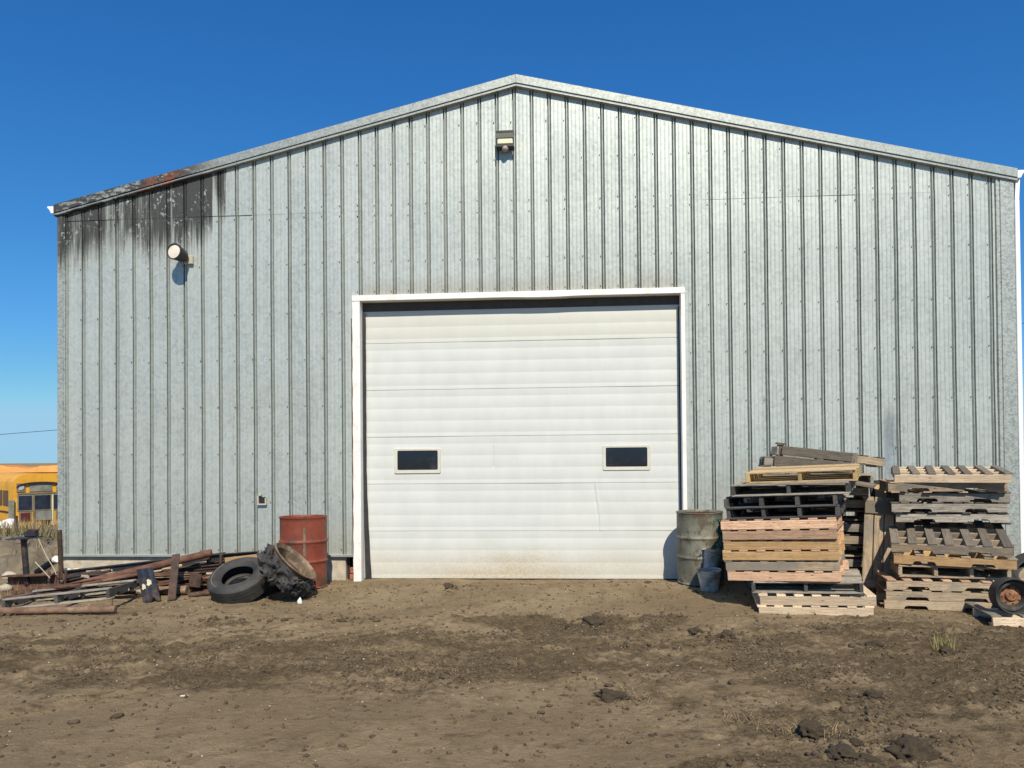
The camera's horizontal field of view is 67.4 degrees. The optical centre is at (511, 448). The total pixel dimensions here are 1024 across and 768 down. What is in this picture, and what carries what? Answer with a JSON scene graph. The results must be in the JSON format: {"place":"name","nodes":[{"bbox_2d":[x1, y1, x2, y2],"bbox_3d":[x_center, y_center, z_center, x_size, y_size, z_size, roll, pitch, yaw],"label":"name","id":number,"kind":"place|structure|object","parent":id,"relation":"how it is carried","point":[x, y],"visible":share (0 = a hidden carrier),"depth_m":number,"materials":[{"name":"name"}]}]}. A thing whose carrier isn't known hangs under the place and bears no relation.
{"place":"outdoors","nodes":[
{"label":"outdoors","id":0,"kind":"place"},
{"bbox_2d":[0,517,57,533],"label":"dry grass bank","id":1,"kind":"structure","parent":0,"point":[3,526],"depth_m":26.35,"materials":[{"name":"plant"}]},
{"bbox_2d":[0,463,57,573],"bbox_3d":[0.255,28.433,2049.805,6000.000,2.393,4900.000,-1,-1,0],"label":"field","id":2,"kind":"structure","parent":0,"point":[36,464],"depth_m":1576.13,"materials":[{"name":"soil"}]},
{"bbox_2d":[0,531,55,556],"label":"earth mound","id":3,"kind":"object","parent":2,"relation":"on","point":[7,547],"visible":0.09,"depth_m":13.33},
{"bbox_2d":[0,519,57,539],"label":"green brown weeds","id":4,"kind":"object","parent":3,"relation":"on","point":[8,529],"visible":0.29,"depth_m":13.60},
{"bbox_2d":[0,472,57,527],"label":"school bus","id":5,"kind":"object","parent":2,"relation":"on","point":[29,496],"visible":0.48,"depth_m":38.21,"materials":[{"name":"metal"}]},
{"bbox_2d":[0,540,57,573],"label":"earth mound","id":6,"kind":"object","parent":2,"relation":"on","point":[14,562],"visible":0.18,"depth_m":11.66,"materials":[{"name":"soil"}]},
{"bbox_2d":[0,465,57,473],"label":"school bus","id":7,"kind":"object","parent":2,"relation":"on","point":[52,469],"visible":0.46,"depth_m":47.08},
{"bbox_2d":[0,574,1023,767],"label":"ground","id":8,"kind":"structure","parent":0,"point":[992,734],"depth_m":5.55,"materials":[{"name":"soil"}]},
{"bbox_2d":[0,583,12,591],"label":"rubble block","id":9,"kind":"object","parent":8,"relation":"on","point":[6,586],"depth_m":9.54,"materials":[{"name":"concrete"}]},
{"bbox_2d":[1,573,56,592],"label":"steel channel","id":10,"kind":"object","parent":9,"relation":"on","point":[38,579],"visible":0.61,"depth_m":9.56,"materials":[{"name":"metal"}]},
{"bbox_2d":[5,529,42,583],"bbox_3d":[-6.071,1.345,9.585,0.332,0.685,0.260,-1,-1,0],"label":"pedestal stand","id":11,"kind":"object","parent":10,"relation":"on","point":[30,533],"visible":0.98,"depth_m":9.55,"materials":[{"name":"metal"}]},
{"bbox_2d":[34,556,57,573],"bbox_3d":[-6.101,1.532,10.073,0.481,0.279,0.092,-1,-1,29],"label":"capped pipe","id":12,"kind":"object","parent":8,"relation":"on","point":[47,564],"visible":0.86,"depth_m":10.02,"materials":[{"name":"metal"}]},
{"bbox_2d":[0,580,105,598],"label":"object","id":13,"kind":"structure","parent":8,"relation":"on","point":[26,591],"depth_m":9.31,"materials":[{"name":"plant"}]},
{"bbox_2d":[60,570,110,579],"bbox_3d":[-5.421,1.605,9.765,0.627,0.125,0.039,0,-1,-3],"label":"steel offcut","id":14,"kind":"object","parent":13,"relation":"on","point":[80,575],"visible":0.81,"depth_m":9.75,"materials":[{"name":"metal"}]},
{"bbox_2d":[48,571,66,585],"bbox_3d":[-5.502,1.603,9.281,0.224,0.232,0.106,-1,-1,0],"label":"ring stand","id":15,"kind":"object","parent":8,"relation":"on","point":[64,580],"visible":0.83,"depth_m":9.29,"materials":[{"name":"metal"}]},
{"bbox_2d":[0,606,117,614],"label":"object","id":16,"kind":"object","parent":8,"relation":"on","point":[59,610],"visible":1,"depth_m":8.18,"materials":[{"name":"wood"}]},
{"bbox_2d":[57,530,63,576],"bbox_3d":[-5.841,1.370,9.934,0.082,0.639,0.060,-1,-1,0],"label":"pipe post","id":17,"kind":"object","parent":8,"relation":"on","point":[60,551],"visible":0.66,"depth_m":9.91,"materials":[{"name":"metal"}]},
{"bbox_2d":[1,579,136,607],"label":"truss","id":18,"kind":"object","parent":8,"relation":"on","point":[84,590],"visible":0.95,"depth_m":8.52,"materials":[{"name":"grey metal"}]},
{"bbox_2d":[40,583,81,588],"bbox_3d":[-5.237,1.608,8.920,0.569,0.112,0.043,-1,-1,16],"label":"steel offcut","id":19,"kind":"object","parent":18,"relation":"on","point":[66,586],"visible":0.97,"depth_m":8.89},
{"bbox_2d":[12,573,137,596],"bbox_3d":[-5.071,1.609,9.081,1.466,0.266,0.044,0,-1,-16],"label":"steel pipe","id":20,"kind":"object","parent":18,"relation":"on","point":[116,578],"visible":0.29,"depth_m":9.13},
{"bbox_2d":[137,567,160,602],"bbox_3d":[-4.293,1.603,9.043,0.168,0.371,0.580,0,-1,-37],"label":"steel plate","id":21,"kind":"object","parent":8,"relation":"on","point":[146,578],"visible":1,"depth_m":9.02,"materials":[{"name":"blue metal"}]},
{"bbox_2d":[123,586,189,594],"bbox_3d":[-4.337,1.717,9.280,0.883,0.128,0.104,-1,-1,7],"label":"steel pipe","id":22,"kind":"object","parent":8,"relation":"on","point":[181,590],"visible":0.36,"depth_m":9.22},
{"bbox_2d":[189,573,201,587],"bbox_3d":[-3.829,1.593,9.281,0.157,0.175,0.020,-1,-1,0],"label":"gusset plate","id":23,"kind":"object","parent":22,"relation":"attached to","point":[194,580],"visible":1,"depth_m":9.27,"materials":[{"name":"metal"}]},
{"bbox_2d":[135,572,201,584],"bbox_3d":[-4.307,1.608,9.506,0.922,0.155,0.070,-1,-1,3],"label":"steel joist","id":24,"kind":"object","parent":8,"relation":"on","point":[183,582],"visible":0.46,"depth_m":9.51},
{"bbox_2d":[167,553,179,600],"bbox_3d":[-4.010,1.520,9.107,0.094,0.513,0.393,0,-1,-16],"label":"steel bar","id":25,"kind":"object","parent":8,"relation":"on","point":[173,579],"visible":0.98,"depth_m":9.09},
{"bbox_2d":[0,611,386,624],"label":"clod row","id":26,"kind":"object","parent":8,"relation":"on","point":[240,619],"visible":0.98,"depth_m":7.87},
{"bbox_2d":[207,557,270,603],"bbox_3d":[-3.196,1.544,9.001,0.697,0.250,0.683,-1,30,15],"label":"tyre","id":27,"kind":"object","parent":8,"relation":"on","point":[256,584],"visible":0.89,"depth_m":8.85,"materials":[{"name":"rubber"}]},
{"bbox_2d":[228,576,280,595],"bbox_3d":[-3.164,1.690,9.400,0.660,0.153,0.660,0,3,-45],"label":"soil mound","id":28,"kind":"object","parent":8,"relation":"on","point":[272,588],"visible":0.21,"depth_m":9.26,"materials":[{"name":"soil"}]},
{"bbox_2d":[256,542,315,597],"bbox_3d":[-2.613,1.417,8.956,0.799,0.297,0.778,43,-1,0],"label":"torn tyre","id":29,"kind":"object","parent":8,"relation":"on","point":[289,570],"visible":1,"depth_m":8.73,"materials":[{"name":"rubber"}]},
{"bbox_2d":[279,514,327,588],"bbox_3d":[-2.617,1.289,9.645,0.598,0.881,0.599,-1,-1,0],"label":"steel drum","id":30,"kind":"object","parent":8,"relation":"on","point":[305,536],"visible":0.76,"depth_m":9.43,"materials":[{"name":"red paint"}]},
{"bbox_2d":[14,632,1001,740],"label":"straw tufts","id":31,"kind":"object","parent":8,"relation":"on","point":[789,731],"visible":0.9,"depth_m":5.35,"materials":[{"name":"plant"}]},
{"bbox_2d":[0,581,1021,752],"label":"clods","id":32,"kind":"object","parent":8,"relation":"on","point":[843,709],"visible":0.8,"depth_m":6.02,"materials":[{"name":"soil"}]},
{"bbox_2d":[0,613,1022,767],"bbox_3d":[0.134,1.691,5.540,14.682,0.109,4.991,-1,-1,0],"label":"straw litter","id":33,"kind":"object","parent":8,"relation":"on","point":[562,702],"visible":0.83,"depth_m":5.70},
{"bbox_2d":[0,581,1023,767],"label":"soil crumbs","id":34,"kind":"object","parent":8,"relation":"on","point":[236,706],"visible":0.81,"depth_m":5.97,"materials":[{"name":"soil"}]},
{"bbox_2d":[6,582,1021,767],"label":"pebbles","id":35,"kind":"object","parent":8,"relation":"on","point":[516,658],"visible":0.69,"depth_m":6.67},
{"bbox_2d":[47,74,1023,581],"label":"metal shed","id":36,"kind":"structure","parent":8,"relation":"on","point":[579,332],"depth_m":10.29,"materials":[{"name":"metal"}]},
{"bbox_2d":[166,243,193,264],"bbox_3d":[-4.509,-2.646,10.440,0.224,0.233,0.295,-1,-1,14],"label":"floodlight","id":37,"kind":"object","parent":36,"relation":"attached to","point":[176,251],"visible":1,"depth_m":10.33,"materials":[{"name":"metal"}]},
{"bbox_2d":[496,130,513,151],"bbox_3d":[-0.089,-4.062,10.183,0.235,0.272,0.126,-1,-1,4],"label":"wall pack light","id":38,"kind":"object","parent":36,"relation":"attached to","point":[505,139],"visible":1,"depth_m":10.13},
{"bbox_2d":[363,304,681,579],"bbox_3d":[0.104,-0.152,10.351,4.362,3.880,0.069,-1,-1,4],"label":"overhead door","id":39,"kind":"structure","parent":36,"relation":"in","point":[512,443],"depth_m":10.33,"materials":[{"name":"white metal"}]},
{"bbox_2d":[580,613,604,626],"bbox_3d":[0.802,1.684,7.618,0.253,0.118,0.294,0,-1,-12],"label":"dirt clod","id":40,"kind":"object","parent":8,"relation":"on","point":[595,620],"visible":0.95,"depth_m":7.55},
{"bbox_2d":[593,688,630,702],"bbox_3d":[0.690,1.667,5.231,0.217,0.087,0.212,0,-1,-23],"label":"dirt clod","id":41,"kind":"object","parent":8,"relation":"on","point":[606,695],"visible":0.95,"depth_m":5.18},
{"bbox_2d":[330,584,971,766],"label":"clod crumbs","id":42,"kind":"object","parent":8,"relation":"on","point":[844,736],"visible":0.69,"depth_m":4.57,"materials":[{"name":"soil"}]},
{"bbox_2d":[676,509,723,585],"bbox_3d":[2.368,1.234,9.678,0.589,0.891,0.590,-1,0,33],"label":"steel drum","id":43,"kind":"object","parent":8,"relation":"on","point":[696,533],"visible":0.84,"depth_m":9.45,"materials":[{"name":"metal"}]},
{"bbox_2d":[696,567,721,591],"bbox_3d":[2.362,1.558,9.194,0.293,0.284,0.280,-4,2,0],"label":"metal pail","id":44,"kind":"object","parent":8,"relation":"on","point":[709,579],"visible":1,"depth_m":9.10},
{"bbox_2d":[717,629,735,638],"bbox_3d":[1.923,1.663,6.892,0.186,0.070,0.159,0,-1,-9],"label":"dirt clod","id":45,"kind":"object","parent":8,"relation":"on","point":[728,633],"visible":0.77,"depth_m":6.85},
{"bbox_2d":[746,581,871,591],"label":"pallet","id":46,"kind":"object","parent":8,"relation":"on","point":[750,582],"visible":0.12,"depth_m":9.20,"materials":[{"name":"grey wood"}]},
{"bbox_2d":[849,567,872,575],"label":"pallet","id":47,"kind":"object","parent":46,"relation":"on","point":[859,569],"visible":0.05,"depth_m":9.24,"materials":[{"name":"beige wood"}]},
{"bbox_2d":[845,554,862,567],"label":"pallet","id":48,"kind":"object","parent":47,"relation":"on","point":[855,561],"visible":0.08,"depth_m":8.99,"materials":[{"name":"grey wood"}]},
{"bbox_2d":[844,544,872,556],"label":"pallet","id":49,"kind":"object","parent":48,"relation":"on","point":[853,553],"visible":0.08,"depth_m":9.06,"materials":[{"name":"grey wood"}]},
{"bbox_2d":[844,532,862,543],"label":"pallet","id":50,"kind":"object","parent":49,"relation":"on","point":[853,537],"visible":0.07,"depth_m":8.94,"materials":[{"name":"beige wood"}]},
{"bbox_2d":[843,521,863,532],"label":"pallet","id":51,"kind":"object","parent":50,"relation":"on","point":[853,526],"visible":0.14,"depth_m":8.95,"materials":[{"name":"grey wood"}]},
{"bbox_2d":[747,507,863,520],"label":"pallet","id":52,"kind":"object","parent":51,"relation":"on","point":[859,516],"visible":0.29,"depth_m":9.22,"materials":[{"name":"grey wood"}]},
{"bbox_2d":[746,496,864,508],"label":"pallet","id":53,"kind":"object","parent":52,"relation":"on","point":[854,502],"visible":0.45,"depth_m":9.16,"materials":[{"name":"black wood"}]},
{"bbox_2d":[752,485,868,496],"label":"pallet","id":54,"kind":"object","parent":53,"relation":"on","point":[859,491],"visible":0.33,"depth_m":8.98,"materials":[{"name":"grey wood"}]},
{"bbox_2d":[745,473,873,484],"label":"pallet","id":55,"kind":"object","parent":54,"relation":"on","point":[867,477],"visible":0.3,"depth_m":9.18,"materials":[{"name":"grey wood"}]},
{"bbox_2d":[758,456,777,466],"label":"pallet","id":56,"kind":"object","parent":55,"relation":"on","point":[764,461],"visible":0.36,"depth_m":9.27,"materials":[{"name":"grey wood"}]},
{"bbox_2d":[770,442,857,472],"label":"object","id":57,"kind":"object","parent":55,"relation":"on","point":[781,454],"visible":0.77,"depth_m":9.08,"materials":[{"name":"grey wood"}]},
{"bbox_2d":[816,449,884,467],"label":"pallet","id":58,"kind":"object","parent":57,"relation":"on","point":[867,460],"visible":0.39,"depth_m":9.35,"materials":[{"name":"beige wood"}]},
{"bbox_2d":[795,717,823,739],"bbox_3d":[1.746,1.635,4.502,0.214,0.104,0.165,0,-1,-43],"label":"dirt clod","id":59,"kind":"object","parent":8,"relation":"on","point":[812,729],"visible":0.97,"depth_m":4.46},
{"bbox_2d":[751,591,873,615],"bbox_3d":[3.215,1.666,8.305,1.139,0.112,0.958,-2,-1,14],"label":"pallet","id":60,"kind":"object","parent":8,"relation":"on","point":[833,610],"visible":0.43,"depth_m":7.85,"materials":[{"name":"brown wood"}]},
{"bbox_2d":[758,585,876,605],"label":"pallet","id":61,"kind":"object","parent":60,"relation":"on","point":[867,597],"visible":0.51,"depth_m":7.88,"materials":[{"name":"brown wood"}]},
{"bbox_2d":[751,569,863,593],"bbox_3d":[3.215,1.439,8.375,1.091,0.130,0.969,-4,-2,22],"label":"pallet","id":62,"kind":"object","parent":61,"relation":"on","point":[851,583],"visible":0.64,"depth_m":8.10,"materials":[{"name":"grey wood"}]},
{"bbox_2d":[727,560,848,581],"bbox_3d":[3.036,1.333,8.434,1.160,0.110,0.964,-4,-2,27],"label":"pallet","id":63,"kind":"object","parent":62,"relation":"on","point":[807,576],"visible":0.54,"depth_m":8.02,"materials":[{"name":"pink wood"}]},
{"bbox_2d":[724,550,844,570],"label":"pallet","id":64,"kind":"object","parent":63,"relation":"on","point":[781,565],"visible":0.46,"depth_m":8.04,"materials":[{"name":"beige wood"}]},
{"bbox_2d":[722,540,844,560],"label":"pallet","id":65,"kind":"object","parent":64,"relation":"on","point":[829,555],"visible":0.57,"depth_m":8.03,"materials":[{"name":"orange wood"}]},
{"bbox_2d":[710,517,723,563],"bbox_3d":[2.446,1.068,8.941,0.220,0.556,0.201,0,-1,-19],"label":"green netting","id":66,"kind":"object","parent":65,"relation":"hanging from","point":[719,543],"visible":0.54,"depth_m":8.95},
{"bbox_2d":[722,531,843,549],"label":"pallet","id":67,"kind":"object","parent":65,"relation":"on","point":[807,544],"visible":0.57,"depth_m":8.04,"materials":[{"name":"orange wood"}]},
{"bbox_2d":[722,521,843,539],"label":"pallet","id":68,"kind":"object","parent":67,"relation":"on","point":[789,534],"visible":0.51,"depth_m":8.03,"materials":[{"name":"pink wood"}]},
{"bbox_2d":[720,514,841,529],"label":"pallet","id":69,"kind":"object","parent":68,"relation":"on","point":[794,523],"visible":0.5,"depth_m":8.04,"materials":[{"name":"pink wood"}]},
{"bbox_2d":[726,500,845,519],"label":"pallet","id":70,"kind":"object","parent":69,"relation":"on","point":[774,513],"visible":0.71,"depth_m":8.24,"materials":[{"name":"black wood"}]},
{"bbox_2d":[724,494,843,508],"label":"pallet","id":71,"kind":"object","parent":70,"relation":"on","point":[730,502],"visible":0.64,"depth_m":8.23,"materials":[{"name":"brown wood"}]},
{"bbox_2d":[730,480,855,496],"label":"pallet","id":72,"kind":"object","parent":71,"relation":"on","point":[742,489],"visible":0.74,"depth_m":8.20,"materials":[{"name":"grey wood"}]},
{"bbox_2d":[745,463,860,483],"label":"pallet","id":73,"kind":"object","parent":72,"relation":"on","point":[756,476],"visible":1,"depth_m":8.34,"materials":[{"name":"yellow wood"}]},
{"bbox_2d":[825,743,862,763],"bbox_3d":[1.802,1.648,4.177,0.205,0.067,0.213,0,-1,-26],"label":"dirt clod","id":74,"kind":"object","parent":8,"relation":"on","point":[840,751],"visible":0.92,"depth_m":4.14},
{"bbox_2d":[857,753,882,763],"bbox_3d":[1.917,1.661,4.117,0.166,0.039,0.087,-1,-1,31],"label":"dirt clod","id":75,"kind":"object","parent":8,"relation":"on","point":[872,759],"visible":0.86,"depth_m":4.10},
{"bbox_2d":[865,688,882,697],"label":"dirt clod","id":76,"kind":"object","parent":8,"relation":"on","point":[872,692],"visible":1,"depth_m":5.09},
{"bbox_2d":[864,640,889,647],"bbox_3d":[3.055,1.644,6.435,0.158,0.075,0.207,0,-1,-40],"label":"dirt clod","id":77,"kind":"object","parent":8,"relation":"on","point":[875,643],"visible":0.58,"depth_m":6.41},
{"bbox_2d":[870,480,893,567],"bbox_3d":[4.657,0.968,9.428,0.420,1.170,0.041,-2,-10,6],"label":"edged board","id":78,"kind":"object","parent":8,"relation":"on","point":[875,491],"visible":0.06,"depth_m":9.50,"materials":[{"name":"black wood"}]},
{"bbox_2d":[884,733,941,761],"bbox_3d":[2.182,1.633,4.204,0.245,0.124,0.246,0,-1,-36],"label":"dirt clod","id":79,"kind":"object","parent":8,"relation":"on","point":[909,748],"visible":0.92,"depth_m":4.16,"materials":[{"name":"soil"}]},
{"bbox_2d":[872,588,995,610],"bbox_3d":[4.638,1.641,8.463,1.173,0.092,1.003,-1,-1,15],"label":"pallet","id":80,"kind":"object","parent":8,"relation":"on","point":[930,605],"visible":0.43,"depth_m":8.04,"materials":[{"name":"brown wood"}]},
{"bbox_2d":[862,496,905,590],"bbox_3d":[4.234,1.076,8.760,0.443,1.038,0.094,3,-9,16],"label":"standing pallet","id":81,"kind":"object","parent":80,"relation":"on","point":[878,507],"visible":0.51,"depth_m":8.76,"materials":[{"name":"beige wood"}]},
{"bbox_2d":[875,580,990,602],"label":"pallet","id":82,"kind":"object","parent":80,"relation":"on","point":[950,596],"visible":0.41,"depth_m":8.03,"materials":[{"name":"beige wood"}]},
{"bbox_2d":[872,566,994,590],"bbox_3d":[4.653,1.430,8.464,1.175,0.110,1.017,-1,-1,15],"label":"pallet","id":83,"kind":"object","parent":82,"relation":"on","point":[931,584],"visible":0.48,"depth_m":8.06,"materials":[{"name":"beige wood"}]},
{"bbox_2d":[882,555,1011,579],"bbox_3d":[4.766,1.299,8.507,1.065,0.131,1.013,-1,-1,17],"label":"pallet","id":84,"kind":"object","parent":83,"relation":"on","point":[921,569],"visible":0.53,"depth_m":8.18,"materials":[{"name":"beige wood"}]},
{"bbox_2d":[893,549,1017,569],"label":"pallet","id":85,"kind":"object","parent":84,"relation":"on","point":[971,559],"visible":0.6,"depth_m":8.02,"materials":[{"name":"orange wood"}]},
{"bbox_2d":[889,519,1013,556],"bbox_3d":[4.749,0.955,8.408,1.125,0.111,0.958,-1,11,25],"label":"pallet","id":86,"kind":"object","parent":85,"relation":"on","point":[958,538],"visible":0.79,"depth_m":8.21,"materials":[{"name":"beige wood"}]},
{"bbox_2d":[884,509,1010,524],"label":"pallet","id":87,"kind":"object","parent":86,"relation":"on","point":[912,515],"visible":0.76,"depth_m":8.43,"materials":[{"name":"grey wood"}]},
{"bbox_2d":[884,498,1007,513],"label":"pallet","id":88,"kind":"object","parent":87,"relation":"on","point":[922,505],"visible":0.73,"depth_m":8.42,"materials":[{"name":"grey wood"}]},
{"bbox_2d":[886,489,1010,503],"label":"pallet","id":89,"kind":"object","parent":88,"relation":"on","point":[910,495],"visible":0.81,"depth_m":8.43,"materials":[{"name":"grey wood"}]},
{"bbox_2d":[878,479,1007,492],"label":"pallet","id":90,"kind":"object","parent":89,"relation":"on","point":[886,485],"visible":0.73,"depth_m":8.40,"materials":[{"name":"beige wood"}]},
{"bbox_2d":[891,465,1012,482],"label":"pallet","id":91,"kind":"object","parent":90,"relation":"on","point":[957,474],"visible":1,"depth_m":8.44,"materials":[{"name":"brown wood"}]},
{"bbox_2d":[925,631,964,652],"bbox_3d":[3.591,1.587,6.337,0.271,0.190,0.285,-1,-1,45],"label":"green weed tuft","id":92,"kind":"object","parent":8,"relation":"on","point":[945,644],"visible":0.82,"depth_m":6.34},
{"bbox_2d":[964,599,1023,627],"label":"pallet","id":93,"kind":"object","parent":8,"relation":"on","point":[998,617],"visible":0.5,"depth_m":7.45,"materials":[{"name":"brown wood"}]},
{"bbox_2d":[988,577,1023,614],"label":"wheel","id":94,"kind":"object","parent":93,"relation":"on","point":[1006,594],"visible":1,"depth_m":7.39,"materials":[{"name":"rubber"}]},
{"bbox_2d":[1011,553,1023,579],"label":"tyre","id":95,"kind":"object","parent":8,"relation":"on","point":[1020,565],"visible":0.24,"depth_m":8.49,"materials":[{"name":"rubber"}]},
{"bbox_2d":[0,0,1023,463],"label":"sky","id":96,"kind":"structure","parent":0,"point":[96,95],"materials":[{"name":"blue"}]},
{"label":"steel bar","id":97,"kind":"object","parent":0,"visible":0},
{"bbox_2d":[70,573,131,587],"bbox_3d":[-4.911,1.585,9.191,0.669,0.156,0.070,0,-1,-10],"label":"steel channel","id":98,"kind":"object","parent":97,"relation":"on","point":[83,581],"visible":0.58,"depth_m":9.18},
{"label":"steel joist","id":99,"kind":"object","parent":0,"visible":0},
{"bbox_2d":[162,563,221,571],"bbox_3d":[-4.087,1.532,9.807,0.763,0.124,0.060,-1,-1,4],"label":"steel joist","id":100,"kind":"object","parent":99,"relation":"on","point":[204,567],"visible":0.74,"depth_m":9.78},
{"bbox_2d":[179,563,199,567],"bbox_3d":[-4.246,1.533,9.887,0.525,0.148,0.035,-1,-1,17],"label":"steel offcut","id":101,"kind":"object","parent":100,"relation":"on","point":[196,564],"visible":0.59,"depth_m":9.82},
{"bbox_2d":[180,560,224,566],"bbox_3d":[-3.820,1.478,9.908,1.059,0.190,0.060,-1,-1,3],"label":"steel joist","id":102,"kind":"object","parent":101,"relation":"on","point":[217,562],"visible":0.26,"depth_m":9.90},
{"bbox_2d":[182,561,213,565],"bbox_3d":[-4.057,1.506,10.042,0.470,0.048,0.070,0,-1,-15],"label":"steel bar","id":103,"kind":"object","parent":102,"relation":"on","point":[184,564],"visible":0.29,"depth_m":9.99,"materials":[{"name":"metal"}]},
{"bbox_2d":[61,552,225,574],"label":"steel beam","id":104,"kind":"structure","parent":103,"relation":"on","point":[118,567],"depth_m":9.96,"materials":[{"name":"metal"}]},
{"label":"steel offcut","id":105,"kind":"object","parent":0,"visible":0},
{"bbox_2d":[79,549,212,580],"bbox_3d":[-4.546,1.487,9.533,1.558,0.422,0.094,0,-1,-15],"label":"steel pipe","id":106,"kind":"object","parent":105,"relation":"on","point":[183,559],"visible":0.73,"depth_m":9.55,"materials":[{"name":"metal"}]},
{"bbox_3d":[2.447,1.582,9.436,0.242,0.260,0.239,-1,-1,0],"label":"metal bucket","id":107,"kind":"object","parent":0,"visible":0},
{"bbox_2d":[701,548,718,567],"bbox_3d":[2.436,1.351,9.428,0.266,0.284,0.255,4,-3,0],"label":"metal can","id":108,"kind":"object","parent":107,"relation":"in","point":[710,557],"visible":0.82,"depth_m":9.35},
{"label":"steel offcut","id":109,"kind":"object","parent":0,"visible":0},
{"bbox_2d":[154,562,210,572],"bbox_3d":[-4.222,1.537,9.842,0.703,0.150,0.070,0,-1,-10],"label":"steel bar","id":110,"kind":"object","parent":109,"relation":"on","point":[181,567],"visible":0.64,"depth_m":9.81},
{"bbox_2d":[210,551,256,561],"bbox_3d":[-3.638,1.403,10.009,0.610,0.111,0.050,0,-1,-14],"label":"steel channel","id":111,"kind":"object","parent":110,"relation":"on","point":[214,557],"visible":0.46,"depth_m":10.01,"materials":[{"name":"metal"}]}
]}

